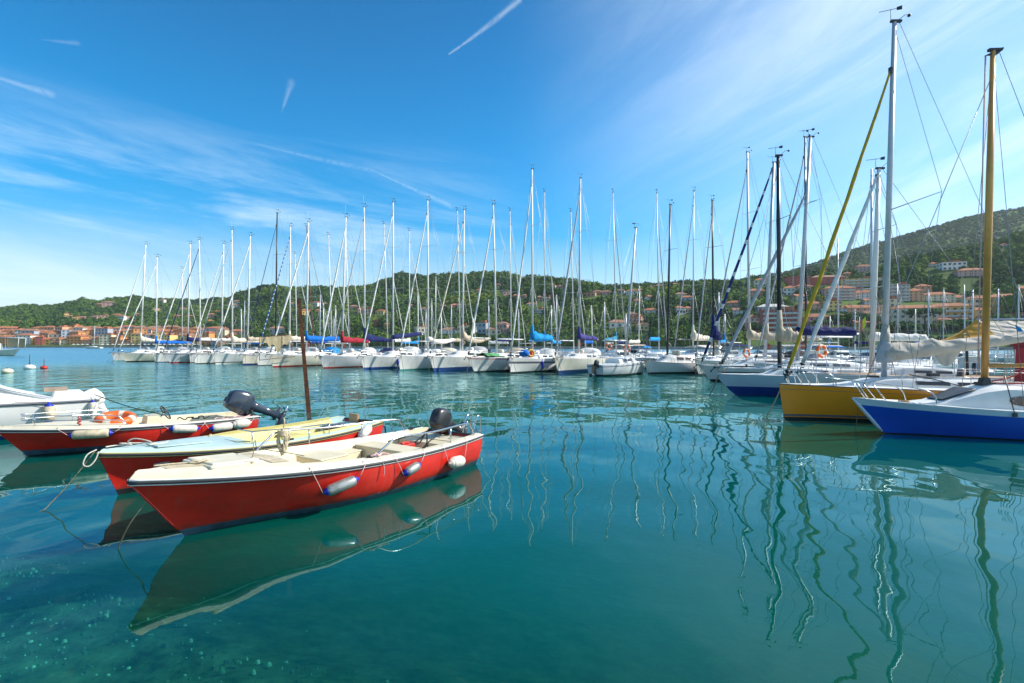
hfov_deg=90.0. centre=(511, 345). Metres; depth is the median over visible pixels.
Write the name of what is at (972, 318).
sailing yacht
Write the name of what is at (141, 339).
sailing yacht
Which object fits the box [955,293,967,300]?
house
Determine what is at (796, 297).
house
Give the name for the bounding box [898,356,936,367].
moored motorboat
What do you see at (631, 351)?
moored motorboat
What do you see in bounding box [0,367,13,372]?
mooring buoy
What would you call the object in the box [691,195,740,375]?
sailing yacht
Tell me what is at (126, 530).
bow line
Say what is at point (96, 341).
house
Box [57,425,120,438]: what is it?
boat fender
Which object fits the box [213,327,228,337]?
house
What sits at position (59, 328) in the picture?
house
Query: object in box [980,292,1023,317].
house
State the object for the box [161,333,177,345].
house
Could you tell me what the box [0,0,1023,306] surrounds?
sky
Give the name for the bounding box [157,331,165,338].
house
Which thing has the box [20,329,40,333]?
house
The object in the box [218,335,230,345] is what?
house
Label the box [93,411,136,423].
life ring
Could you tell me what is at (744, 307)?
round tree
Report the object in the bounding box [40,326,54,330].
house
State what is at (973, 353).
sailing yacht
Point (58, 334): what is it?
house
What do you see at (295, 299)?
sailing yacht
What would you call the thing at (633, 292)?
house
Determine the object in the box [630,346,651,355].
moored motorboat
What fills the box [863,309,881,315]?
house
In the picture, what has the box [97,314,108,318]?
house
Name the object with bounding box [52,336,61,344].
house
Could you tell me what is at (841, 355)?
moored motorboat
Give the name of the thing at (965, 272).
house
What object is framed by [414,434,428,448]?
black strap
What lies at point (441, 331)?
sailing yacht
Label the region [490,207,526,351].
sailing yacht
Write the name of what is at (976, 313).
house
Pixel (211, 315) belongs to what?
house
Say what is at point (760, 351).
moored motorboat
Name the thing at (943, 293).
sailing yacht
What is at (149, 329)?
house
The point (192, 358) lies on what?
sailing yacht
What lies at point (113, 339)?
house
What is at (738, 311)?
house
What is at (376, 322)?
house
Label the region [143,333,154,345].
house
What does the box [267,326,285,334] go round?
house
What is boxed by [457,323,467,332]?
house
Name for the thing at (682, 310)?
house
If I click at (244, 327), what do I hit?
sailing yacht
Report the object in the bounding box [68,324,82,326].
house
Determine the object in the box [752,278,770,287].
house
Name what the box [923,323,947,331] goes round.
round tree
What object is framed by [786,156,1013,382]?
sailing yacht
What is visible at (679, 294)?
house
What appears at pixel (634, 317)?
house
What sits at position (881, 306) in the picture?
house
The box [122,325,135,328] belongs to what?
house
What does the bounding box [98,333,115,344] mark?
house
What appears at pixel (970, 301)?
house
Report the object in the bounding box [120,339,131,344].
house
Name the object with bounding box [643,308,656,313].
house
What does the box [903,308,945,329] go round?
umbrella pine
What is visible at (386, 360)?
sailing yacht
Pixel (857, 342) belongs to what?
sailing yacht
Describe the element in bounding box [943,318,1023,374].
awning
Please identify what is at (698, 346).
moored motorboat
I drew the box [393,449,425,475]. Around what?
boat fender
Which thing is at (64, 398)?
cabin boat
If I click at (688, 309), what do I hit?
house
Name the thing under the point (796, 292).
round tree
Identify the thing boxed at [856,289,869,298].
house
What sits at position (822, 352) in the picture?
moored motorboat
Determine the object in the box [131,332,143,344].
house
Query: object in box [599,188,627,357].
sailing yacht
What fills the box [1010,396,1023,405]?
oval window
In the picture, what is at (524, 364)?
sailing yacht
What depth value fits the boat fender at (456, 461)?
9.24 m
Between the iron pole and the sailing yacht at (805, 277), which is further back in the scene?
the sailing yacht at (805, 277)
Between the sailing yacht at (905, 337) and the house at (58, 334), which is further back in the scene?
the house at (58, 334)
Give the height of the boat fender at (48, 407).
0.676 m
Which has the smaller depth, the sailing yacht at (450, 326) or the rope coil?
the rope coil
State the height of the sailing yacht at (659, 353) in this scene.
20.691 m
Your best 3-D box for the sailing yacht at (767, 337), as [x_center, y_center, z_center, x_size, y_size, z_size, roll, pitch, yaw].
[17.287,-5.062,35.285,11.414,16.002,3.298,0,0,-10]
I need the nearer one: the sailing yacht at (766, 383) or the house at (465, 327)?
the sailing yacht at (766, 383)
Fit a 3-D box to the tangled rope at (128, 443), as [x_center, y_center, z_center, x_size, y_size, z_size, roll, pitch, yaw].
[-6.160,1.602,8.474,0.374,0.144,0.936,0,0,40]
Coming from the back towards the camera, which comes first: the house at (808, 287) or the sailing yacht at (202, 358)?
the house at (808, 287)
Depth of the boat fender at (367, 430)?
11.27 m
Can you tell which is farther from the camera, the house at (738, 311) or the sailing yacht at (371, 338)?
the house at (738, 311)
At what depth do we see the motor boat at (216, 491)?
7.13 m
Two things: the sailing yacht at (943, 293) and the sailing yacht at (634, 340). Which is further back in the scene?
the sailing yacht at (943, 293)
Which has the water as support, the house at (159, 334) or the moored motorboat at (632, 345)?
the moored motorboat at (632, 345)
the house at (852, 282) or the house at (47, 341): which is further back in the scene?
the house at (47, 341)
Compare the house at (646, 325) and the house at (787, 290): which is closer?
the house at (646, 325)
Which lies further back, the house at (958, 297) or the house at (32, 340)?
the house at (32, 340)
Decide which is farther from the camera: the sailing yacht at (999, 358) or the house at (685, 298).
the house at (685, 298)
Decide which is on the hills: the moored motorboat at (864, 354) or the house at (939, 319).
the house at (939, 319)
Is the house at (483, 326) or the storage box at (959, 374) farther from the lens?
the house at (483, 326)
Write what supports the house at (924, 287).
on the hills
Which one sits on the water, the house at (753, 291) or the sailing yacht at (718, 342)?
the sailing yacht at (718, 342)
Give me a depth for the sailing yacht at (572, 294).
63.35 m
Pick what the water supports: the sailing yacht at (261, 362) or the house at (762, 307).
the sailing yacht at (261, 362)
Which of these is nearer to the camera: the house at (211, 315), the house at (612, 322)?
the house at (612, 322)
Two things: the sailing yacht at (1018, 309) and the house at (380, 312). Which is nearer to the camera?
the sailing yacht at (1018, 309)
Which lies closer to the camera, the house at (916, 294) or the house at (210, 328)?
the house at (916, 294)
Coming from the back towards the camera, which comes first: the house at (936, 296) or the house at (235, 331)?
the house at (235, 331)
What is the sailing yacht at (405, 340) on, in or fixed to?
on the water
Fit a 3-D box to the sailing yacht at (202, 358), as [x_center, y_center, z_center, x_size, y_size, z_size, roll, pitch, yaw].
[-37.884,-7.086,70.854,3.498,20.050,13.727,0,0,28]
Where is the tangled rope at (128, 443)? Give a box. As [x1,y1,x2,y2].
[105,438,168,447]
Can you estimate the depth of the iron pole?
16.75 m
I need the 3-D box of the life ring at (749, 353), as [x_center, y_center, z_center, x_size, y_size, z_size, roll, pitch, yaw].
[16.489,0.543,36.000,0.650,0.647,0.196,0,0,-20]
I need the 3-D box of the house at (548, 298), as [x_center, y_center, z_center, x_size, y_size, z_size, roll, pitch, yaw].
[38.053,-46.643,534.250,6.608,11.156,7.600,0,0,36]
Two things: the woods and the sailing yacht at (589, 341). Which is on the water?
the sailing yacht at (589, 341)
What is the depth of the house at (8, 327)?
641.05 m
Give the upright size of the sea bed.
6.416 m
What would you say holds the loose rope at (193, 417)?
on the motor boat at (44, 438)
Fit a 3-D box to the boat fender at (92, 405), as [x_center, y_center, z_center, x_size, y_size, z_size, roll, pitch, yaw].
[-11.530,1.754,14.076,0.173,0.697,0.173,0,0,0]
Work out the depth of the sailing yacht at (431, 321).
87.93 m
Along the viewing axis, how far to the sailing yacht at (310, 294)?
86.79 m
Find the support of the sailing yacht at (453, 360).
on the water
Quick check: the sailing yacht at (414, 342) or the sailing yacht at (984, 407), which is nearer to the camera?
the sailing yacht at (984, 407)
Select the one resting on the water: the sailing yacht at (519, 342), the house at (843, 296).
the sailing yacht at (519, 342)
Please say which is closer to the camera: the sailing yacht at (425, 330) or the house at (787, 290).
the sailing yacht at (425, 330)
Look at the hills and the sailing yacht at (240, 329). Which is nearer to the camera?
the sailing yacht at (240, 329)
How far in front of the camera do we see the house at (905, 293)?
375.43 m
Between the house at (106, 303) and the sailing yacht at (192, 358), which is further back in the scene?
the house at (106, 303)
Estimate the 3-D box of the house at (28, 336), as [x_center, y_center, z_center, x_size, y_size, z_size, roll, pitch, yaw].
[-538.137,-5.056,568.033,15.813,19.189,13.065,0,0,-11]
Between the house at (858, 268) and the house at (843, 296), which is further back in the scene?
the house at (858, 268)
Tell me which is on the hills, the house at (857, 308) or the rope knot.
the house at (857, 308)
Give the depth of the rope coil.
8.38 m
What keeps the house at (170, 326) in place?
on the hills
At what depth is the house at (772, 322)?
326.97 m
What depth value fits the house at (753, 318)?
334.10 m
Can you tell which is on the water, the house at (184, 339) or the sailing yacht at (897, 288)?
the sailing yacht at (897, 288)
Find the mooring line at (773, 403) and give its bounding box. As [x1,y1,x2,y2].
[766,385,782,416]
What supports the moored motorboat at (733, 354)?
on the water
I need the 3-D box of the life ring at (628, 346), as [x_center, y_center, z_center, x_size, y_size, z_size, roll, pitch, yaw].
[9.634,0.284,43.000,0.728,0.724,0.220,0,0,-20]
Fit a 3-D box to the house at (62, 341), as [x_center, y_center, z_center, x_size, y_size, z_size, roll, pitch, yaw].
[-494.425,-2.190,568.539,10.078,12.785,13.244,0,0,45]
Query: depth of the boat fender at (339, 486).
7.26 m
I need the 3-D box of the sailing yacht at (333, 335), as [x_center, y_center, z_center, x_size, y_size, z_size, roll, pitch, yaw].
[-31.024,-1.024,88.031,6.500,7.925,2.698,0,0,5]
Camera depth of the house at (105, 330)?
584.17 m
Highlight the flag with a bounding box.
[858,317,865,361]
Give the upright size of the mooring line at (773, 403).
1.545 m
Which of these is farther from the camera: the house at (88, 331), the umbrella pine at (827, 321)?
the house at (88, 331)
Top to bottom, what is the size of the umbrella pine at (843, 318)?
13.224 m
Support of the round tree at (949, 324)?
on the hills
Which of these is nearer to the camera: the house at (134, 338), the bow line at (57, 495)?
the bow line at (57, 495)
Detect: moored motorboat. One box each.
[598,344,645,355]
[607,350,645,358]
[630,346,650,353]
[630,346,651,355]
[671,345,722,354]
[684,346,712,353]
[720,344,752,355]
[728,350,776,354]
[745,345,807,353]
[800,344,831,357]
[812,345,859,360]
[812,346,846,361]
[847,346,897,362]
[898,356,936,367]
[933,356,963,368]
[952,348,997,374]
[957,352,993,362]
[1003,354,1013,362]
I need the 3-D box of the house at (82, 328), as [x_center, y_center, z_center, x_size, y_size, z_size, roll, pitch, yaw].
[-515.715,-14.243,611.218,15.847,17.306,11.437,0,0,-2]
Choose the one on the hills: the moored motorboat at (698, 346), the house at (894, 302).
the house at (894, 302)
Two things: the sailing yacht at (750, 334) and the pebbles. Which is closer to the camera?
the pebbles
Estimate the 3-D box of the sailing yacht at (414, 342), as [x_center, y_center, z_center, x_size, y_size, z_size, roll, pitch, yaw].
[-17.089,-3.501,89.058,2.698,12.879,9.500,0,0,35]
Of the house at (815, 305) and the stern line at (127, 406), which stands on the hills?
the house at (815, 305)
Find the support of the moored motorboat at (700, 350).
on the water
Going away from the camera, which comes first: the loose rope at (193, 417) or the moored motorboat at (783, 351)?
the loose rope at (193, 417)
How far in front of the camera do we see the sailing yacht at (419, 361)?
51.46 m
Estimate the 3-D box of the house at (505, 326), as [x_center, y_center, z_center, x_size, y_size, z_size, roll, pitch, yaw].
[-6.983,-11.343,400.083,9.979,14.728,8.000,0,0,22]
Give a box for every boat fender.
[15,402,55,421]
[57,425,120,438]
[88,398,95,418]
[162,420,205,432]
[203,417,239,431]
[233,415,253,428]
[309,461,365,495]
[357,423,372,436]
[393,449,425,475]
[442,439,466,468]
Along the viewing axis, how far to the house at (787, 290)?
426.46 m
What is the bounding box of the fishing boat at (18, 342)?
[0,337,25,355]
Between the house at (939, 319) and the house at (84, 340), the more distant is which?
the house at (84, 340)
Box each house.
[0,326,19,329]
[0,335,7,344]
[15,327,23,334]
[15,332,38,344]
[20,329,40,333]
[31,336,39,344]
[35,335,45,344]
[39,331,55,337]
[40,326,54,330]
[43,337,53,344]
[48,332,60,337]
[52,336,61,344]
[55,325,70,333]
[58,338,66,344]
[61,328,74,337]
[66,334,88,344]
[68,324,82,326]
[70,329,85,335]
[71,326,89,330]
[81,338,91,343]
[83,328,92,334]
[92,336,98,343]
[95,327,113,335]
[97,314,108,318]
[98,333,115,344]
[102,301,114,306]
[110,335,126,344]
[117,315,126,320]
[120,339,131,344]
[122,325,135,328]
[122,329,131,338]
[131,327,146,333]
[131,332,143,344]
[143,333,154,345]
[145,327,154,332]
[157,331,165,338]
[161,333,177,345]
[162,324,179,328]
[164,329,176,333]
[178,333,192,344]
[199,331,214,345]
[204,326,229,332]
[207,313,215,317]
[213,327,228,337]
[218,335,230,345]
[230,329,243,336]
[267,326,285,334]
[302,309,310,314]
[311,301,319,306]
[356,306,363,312]
[362,307,372,313]
[372,319,379,325]
[375,309,385,315]
[413,324,426,333]
[439,327,456,333]
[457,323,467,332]
[475,320,489,333]
[485,327,501,334]
[497,321,509,332]
[501,290,511,295]
[533,307,542,312]
[545,295,551,300]
[583,291,595,296]
[599,290,610,294]
[607,320,630,328]
[626,289,637,294]
[629,314,642,322]
[636,322,649,330]
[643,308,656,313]
[674,306,685,315]
[675,292,687,296]
[680,295,692,300]
[686,306,691,312]
[725,300,739,306]
[731,306,744,314]
[741,315,759,331]
[745,289,765,296]
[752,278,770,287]
[754,304,789,313]
[759,307,797,332]
[781,286,796,295]
[783,275,810,285]
[789,294,804,300]
[795,301,821,309]
[796,286,810,294]
[802,313,828,326]
[811,275,846,285]
[820,285,855,299]
[820,298,842,310]
[839,276,881,286]
[839,304,848,311]
[845,305,869,312]
[850,320,869,325]
[854,264,869,272]
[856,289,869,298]
[861,298,869,304]
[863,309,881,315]
[876,305,891,312]
[880,296,901,305]
[889,305,939,323]
[890,282,909,300]
[910,288,924,300]
[912,284,931,291]
[924,292,955,301]
[927,262,936,266]
[930,301,975,318]
[936,260,966,270]
[936,317,950,322]
[951,268,982,276]
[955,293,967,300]
[961,295,982,306]
[975,307,990,318]
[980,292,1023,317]
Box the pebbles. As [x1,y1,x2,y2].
[0,529,388,682]
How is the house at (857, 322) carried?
on the hills
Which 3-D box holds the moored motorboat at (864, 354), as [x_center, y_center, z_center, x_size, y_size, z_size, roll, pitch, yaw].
[34.645,1.379,49.031,7.381,2.728,2.295,0,0,-20]
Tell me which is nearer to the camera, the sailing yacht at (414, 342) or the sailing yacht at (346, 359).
the sailing yacht at (346, 359)
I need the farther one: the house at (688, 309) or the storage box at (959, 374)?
the house at (688, 309)
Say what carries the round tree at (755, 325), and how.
on the hills
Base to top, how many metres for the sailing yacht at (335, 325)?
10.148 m
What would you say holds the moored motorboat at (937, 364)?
on the water
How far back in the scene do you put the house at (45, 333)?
582.52 m
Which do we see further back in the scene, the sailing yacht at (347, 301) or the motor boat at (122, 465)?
the sailing yacht at (347, 301)
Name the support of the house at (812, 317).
on the hills
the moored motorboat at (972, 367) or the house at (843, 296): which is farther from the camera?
the house at (843, 296)
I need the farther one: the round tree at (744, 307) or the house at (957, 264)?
the house at (957, 264)
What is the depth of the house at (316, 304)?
691.26 m
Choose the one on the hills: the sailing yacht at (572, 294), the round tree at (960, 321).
the round tree at (960, 321)
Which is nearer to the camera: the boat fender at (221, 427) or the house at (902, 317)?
the boat fender at (221, 427)
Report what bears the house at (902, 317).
on the hills
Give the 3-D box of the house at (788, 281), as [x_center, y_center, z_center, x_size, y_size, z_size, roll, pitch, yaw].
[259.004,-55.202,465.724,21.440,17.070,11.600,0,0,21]
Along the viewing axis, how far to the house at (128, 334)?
582.74 m
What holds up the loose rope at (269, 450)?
on the motor boat at (216, 491)
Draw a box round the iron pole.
[297,298,311,418]
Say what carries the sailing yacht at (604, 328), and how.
on the water
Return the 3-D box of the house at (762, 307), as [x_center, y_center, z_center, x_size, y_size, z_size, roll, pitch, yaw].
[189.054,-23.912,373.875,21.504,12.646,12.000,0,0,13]
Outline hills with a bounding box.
[2,211,1023,346]
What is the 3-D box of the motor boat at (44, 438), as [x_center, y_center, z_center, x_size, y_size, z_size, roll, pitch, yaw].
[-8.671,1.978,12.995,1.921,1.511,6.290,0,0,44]
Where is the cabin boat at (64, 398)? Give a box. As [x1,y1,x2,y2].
[0,385,107,439]
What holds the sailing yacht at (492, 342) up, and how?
on the water
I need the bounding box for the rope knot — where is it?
[370,452,388,456]
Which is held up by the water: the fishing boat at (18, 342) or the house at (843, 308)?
the fishing boat at (18, 342)
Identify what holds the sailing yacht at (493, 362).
on the water
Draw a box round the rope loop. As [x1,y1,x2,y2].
[82,449,98,466]
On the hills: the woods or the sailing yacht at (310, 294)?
the woods
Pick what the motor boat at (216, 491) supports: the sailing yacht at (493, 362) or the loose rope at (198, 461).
the loose rope at (198, 461)
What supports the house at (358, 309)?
on the hills
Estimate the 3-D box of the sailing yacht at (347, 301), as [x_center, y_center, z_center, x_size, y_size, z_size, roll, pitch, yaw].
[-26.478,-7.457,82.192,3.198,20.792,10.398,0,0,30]
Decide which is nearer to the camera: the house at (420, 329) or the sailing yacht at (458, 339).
the sailing yacht at (458, 339)
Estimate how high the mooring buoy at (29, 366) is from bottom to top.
1.601 m
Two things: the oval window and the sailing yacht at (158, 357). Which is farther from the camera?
the sailing yacht at (158, 357)
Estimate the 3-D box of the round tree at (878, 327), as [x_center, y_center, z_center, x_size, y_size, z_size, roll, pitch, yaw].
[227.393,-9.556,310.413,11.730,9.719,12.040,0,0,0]
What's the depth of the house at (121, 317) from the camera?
750.12 m
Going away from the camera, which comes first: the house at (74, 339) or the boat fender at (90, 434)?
the boat fender at (90, 434)
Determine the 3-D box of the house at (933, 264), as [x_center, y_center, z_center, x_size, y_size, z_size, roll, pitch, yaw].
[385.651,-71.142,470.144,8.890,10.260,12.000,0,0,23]
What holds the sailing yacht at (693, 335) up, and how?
on the water
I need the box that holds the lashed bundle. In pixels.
[519,349,528,356]
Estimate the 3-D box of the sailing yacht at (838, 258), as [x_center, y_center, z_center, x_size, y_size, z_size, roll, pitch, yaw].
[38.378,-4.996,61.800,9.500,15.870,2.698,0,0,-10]
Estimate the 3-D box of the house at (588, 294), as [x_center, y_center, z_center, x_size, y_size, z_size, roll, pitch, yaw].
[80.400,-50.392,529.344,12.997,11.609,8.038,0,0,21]
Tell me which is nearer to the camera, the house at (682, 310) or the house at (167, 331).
the house at (682, 310)
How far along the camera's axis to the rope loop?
7.87 m
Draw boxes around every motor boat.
[0,390,291,455]
[96,413,385,494]
[126,408,483,535]
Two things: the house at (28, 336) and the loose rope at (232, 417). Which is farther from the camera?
the house at (28, 336)
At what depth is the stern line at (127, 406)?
13.86 m
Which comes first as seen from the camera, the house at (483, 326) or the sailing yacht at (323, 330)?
the sailing yacht at (323, 330)
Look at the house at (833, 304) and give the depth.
360.99 m
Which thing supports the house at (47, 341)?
on the hills
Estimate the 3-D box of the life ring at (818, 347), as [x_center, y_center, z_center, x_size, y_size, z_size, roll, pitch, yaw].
[15.348,0.287,25.400,0.702,0.698,0.212,0,0,-20]
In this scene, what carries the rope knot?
attached to the motor boat at (216, 491)
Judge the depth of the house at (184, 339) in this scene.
539.77 m
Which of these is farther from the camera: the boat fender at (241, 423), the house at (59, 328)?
the house at (59, 328)
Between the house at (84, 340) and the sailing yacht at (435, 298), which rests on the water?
the sailing yacht at (435, 298)
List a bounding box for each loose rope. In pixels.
[153,458,253,466]
[177,415,209,419]
[214,415,249,418]
[244,440,304,462]
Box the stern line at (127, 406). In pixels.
[94,394,160,414]
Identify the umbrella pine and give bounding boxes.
[808,319,835,325]
[823,316,850,328]
[827,313,865,326]
[847,312,879,320]
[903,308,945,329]
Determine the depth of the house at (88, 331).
604.66 m
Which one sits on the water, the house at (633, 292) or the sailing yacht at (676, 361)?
the sailing yacht at (676, 361)
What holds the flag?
attached to the moored motorboat at (864, 354)
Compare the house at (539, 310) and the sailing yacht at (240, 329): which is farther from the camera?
the house at (539, 310)
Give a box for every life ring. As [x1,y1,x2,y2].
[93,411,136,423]
[623,345,630,352]
[743,349,750,357]
[816,344,826,357]
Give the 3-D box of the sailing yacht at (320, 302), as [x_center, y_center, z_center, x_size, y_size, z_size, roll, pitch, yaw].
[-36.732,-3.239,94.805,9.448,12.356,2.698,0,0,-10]
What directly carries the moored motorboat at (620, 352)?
on the water
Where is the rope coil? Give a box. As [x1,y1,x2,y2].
[276,417,289,455]
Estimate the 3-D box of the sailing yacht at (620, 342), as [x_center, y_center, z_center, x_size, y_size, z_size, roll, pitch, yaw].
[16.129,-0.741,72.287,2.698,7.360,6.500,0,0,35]
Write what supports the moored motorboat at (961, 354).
on the water
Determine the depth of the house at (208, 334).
525.92 m
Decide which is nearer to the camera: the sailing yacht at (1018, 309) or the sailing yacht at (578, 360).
the sailing yacht at (578, 360)
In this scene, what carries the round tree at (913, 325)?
on the hills
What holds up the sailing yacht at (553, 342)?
on the water
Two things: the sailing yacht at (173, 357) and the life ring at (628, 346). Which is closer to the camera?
the life ring at (628, 346)
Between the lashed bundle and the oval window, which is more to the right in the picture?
the oval window
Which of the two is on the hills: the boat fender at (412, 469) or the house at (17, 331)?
the house at (17, 331)
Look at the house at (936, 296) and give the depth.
370.24 m
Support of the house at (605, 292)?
on the hills
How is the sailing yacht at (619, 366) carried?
on the water
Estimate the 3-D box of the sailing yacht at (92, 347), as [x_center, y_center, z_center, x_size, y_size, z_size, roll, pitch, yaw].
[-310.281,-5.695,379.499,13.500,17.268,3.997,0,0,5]
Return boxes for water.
[0,348,1023,682]
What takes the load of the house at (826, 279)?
on the hills
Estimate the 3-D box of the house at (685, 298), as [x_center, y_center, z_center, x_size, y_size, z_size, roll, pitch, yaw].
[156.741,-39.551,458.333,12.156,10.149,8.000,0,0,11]
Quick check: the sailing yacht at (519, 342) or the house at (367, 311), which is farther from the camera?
the house at (367, 311)
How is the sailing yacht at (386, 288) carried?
on the water
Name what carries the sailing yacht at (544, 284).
on the water
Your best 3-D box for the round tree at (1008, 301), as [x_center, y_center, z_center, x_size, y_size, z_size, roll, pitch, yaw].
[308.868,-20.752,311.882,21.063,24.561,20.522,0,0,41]
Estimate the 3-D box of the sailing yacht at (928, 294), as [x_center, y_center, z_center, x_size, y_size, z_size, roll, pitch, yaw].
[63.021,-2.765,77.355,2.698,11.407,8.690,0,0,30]
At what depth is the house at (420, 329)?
429.91 m
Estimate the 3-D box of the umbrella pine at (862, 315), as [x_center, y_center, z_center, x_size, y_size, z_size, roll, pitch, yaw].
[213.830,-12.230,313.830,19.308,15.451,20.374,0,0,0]
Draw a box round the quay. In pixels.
[2,346,1012,349]
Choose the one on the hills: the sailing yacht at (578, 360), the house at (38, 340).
the house at (38, 340)
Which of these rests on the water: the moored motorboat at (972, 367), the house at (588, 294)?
the moored motorboat at (972, 367)
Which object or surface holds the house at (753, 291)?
on the hills
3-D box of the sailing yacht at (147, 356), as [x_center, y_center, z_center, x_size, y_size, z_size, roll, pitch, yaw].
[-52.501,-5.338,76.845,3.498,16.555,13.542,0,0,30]
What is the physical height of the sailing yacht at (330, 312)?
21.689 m
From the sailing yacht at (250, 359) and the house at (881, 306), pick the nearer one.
the sailing yacht at (250, 359)
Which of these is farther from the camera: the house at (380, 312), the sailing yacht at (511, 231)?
the house at (380, 312)
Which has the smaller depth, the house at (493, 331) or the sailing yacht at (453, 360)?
the sailing yacht at (453, 360)
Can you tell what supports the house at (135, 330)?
on the hills
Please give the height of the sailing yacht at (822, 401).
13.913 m
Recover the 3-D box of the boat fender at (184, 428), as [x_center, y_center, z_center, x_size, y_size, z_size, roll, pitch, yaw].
[-7.889,1.980,12.376,0.223,0.288,0.924,0,0,43]
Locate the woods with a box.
[0,206,1023,346]
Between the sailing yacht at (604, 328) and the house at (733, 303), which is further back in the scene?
the house at (733, 303)
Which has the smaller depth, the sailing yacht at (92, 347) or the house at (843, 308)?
the house at (843, 308)
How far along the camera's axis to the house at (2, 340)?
560.19 m
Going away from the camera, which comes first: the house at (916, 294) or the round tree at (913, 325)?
the round tree at (913, 325)
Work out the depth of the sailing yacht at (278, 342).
58.77 m
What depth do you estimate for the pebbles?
5.52 m
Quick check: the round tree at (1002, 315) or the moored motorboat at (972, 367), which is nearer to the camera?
the moored motorboat at (972, 367)
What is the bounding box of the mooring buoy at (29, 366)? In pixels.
[23,355,35,368]
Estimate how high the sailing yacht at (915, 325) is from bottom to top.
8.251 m
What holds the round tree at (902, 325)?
on the hills
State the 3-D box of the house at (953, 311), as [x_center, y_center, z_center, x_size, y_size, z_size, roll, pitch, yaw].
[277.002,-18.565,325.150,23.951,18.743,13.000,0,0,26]
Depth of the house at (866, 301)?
370.46 m
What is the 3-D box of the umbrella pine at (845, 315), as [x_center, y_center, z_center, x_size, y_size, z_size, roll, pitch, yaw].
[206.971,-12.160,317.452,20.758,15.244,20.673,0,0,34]
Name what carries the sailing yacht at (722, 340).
on the water
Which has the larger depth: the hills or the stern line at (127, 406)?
the hills
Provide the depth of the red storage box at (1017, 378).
17.66 m
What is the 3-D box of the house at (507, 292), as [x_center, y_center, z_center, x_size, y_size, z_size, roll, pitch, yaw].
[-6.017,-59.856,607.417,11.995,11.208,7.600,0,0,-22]
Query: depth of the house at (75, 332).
584.65 m
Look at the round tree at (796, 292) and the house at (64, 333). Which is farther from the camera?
the house at (64, 333)
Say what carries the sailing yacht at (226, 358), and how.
on the water
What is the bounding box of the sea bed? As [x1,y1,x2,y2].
[0,502,592,682]
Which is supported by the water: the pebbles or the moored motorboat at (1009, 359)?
the moored motorboat at (1009, 359)
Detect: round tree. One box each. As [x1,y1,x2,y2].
[740,305,753,310]
[751,322,762,330]
[794,288,808,293]
[876,322,899,329]
[892,322,912,332]
[904,321,923,332]
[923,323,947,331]
[939,321,960,330]
[946,319,971,329]
[991,313,1015,320]
[999,290,1023,320]
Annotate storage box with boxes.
[957,369,964,376]
[1010,343,1023,382]
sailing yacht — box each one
[85,326,102,348]
[108,241,173,361]
[113,254,197,362]
[151,241,227,362]
[157,267,202,349]
[158,237,246,362]
[186,241,252,362]
[191,226,272,363]
[208,232,283,364]
[226,309,249,350]
[235,301,263,348]
[239,209,310,364]
[253,223,325,365]
[259,218,350,366]
[273,253,316,347]
[290,295,336,347]
[291,223,332,346]
[305,232,352,350]
[309,303,330,348]
[314,205,383,367]
[318,318,347,347]
[319,305,348,346]
[326,235,367,354]
[329,203,404,367]
[355,221,405,352]
[356,198,426,368]
[384,228,426,353]
[394,196,461,370]
[395,290,421,350]
[410,310,440,350]
[414,299,455,348]
[416,273,451,352]
[425,205,495,371]
[431,313,446,348]
[432,304,468,348]
[438,207,476,350]
[463,200,529,372]
[471,299,510,352]
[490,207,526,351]
[506,309,535,348]
[507,164,570,373]
[525,188,558,350]
[541,305,560,349]
[545,295,564,352]
[552,173,613,373]
[555,208,585,357]
[584,305,600,347]
[587,223,645,375]
[595,302,612,351]
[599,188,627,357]
[617,314,630,348]
[627,288,647,356]
[635,189,670,367]
[640,199,700,374]
[671,187,724,359]
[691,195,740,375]
[692,156,845,381]
[695,292,742,355]
[707,147,788,362]
[708,128,929,389]
[715,145,898,395]
[715,314,732,348]
[751,130,868,366]
[755,5,1023,420]
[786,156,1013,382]
[807,239,859,349]
[825,47,1023,440]
[826,169,972,373]
[835,309,869,355]
[889,284,906,341]
[905,309,923,342]
[920,290,935,338]
[935,288,951,339]
[952,285,980,356]
[962,290,996,352]
[989,289,1013,362]
[1008,285,1022,354]
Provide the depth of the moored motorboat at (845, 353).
59.68 m
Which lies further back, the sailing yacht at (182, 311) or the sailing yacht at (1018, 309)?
the sailing yacht at (182, 311)
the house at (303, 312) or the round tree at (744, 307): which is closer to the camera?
the round tree at (744, 307)
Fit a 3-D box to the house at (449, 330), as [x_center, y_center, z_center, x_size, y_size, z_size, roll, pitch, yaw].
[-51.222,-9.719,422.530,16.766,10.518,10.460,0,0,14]
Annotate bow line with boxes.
[0,451,94,522]
[113,501,146,560]
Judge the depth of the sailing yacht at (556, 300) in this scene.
77.91 m
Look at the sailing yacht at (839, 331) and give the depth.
28.55 m

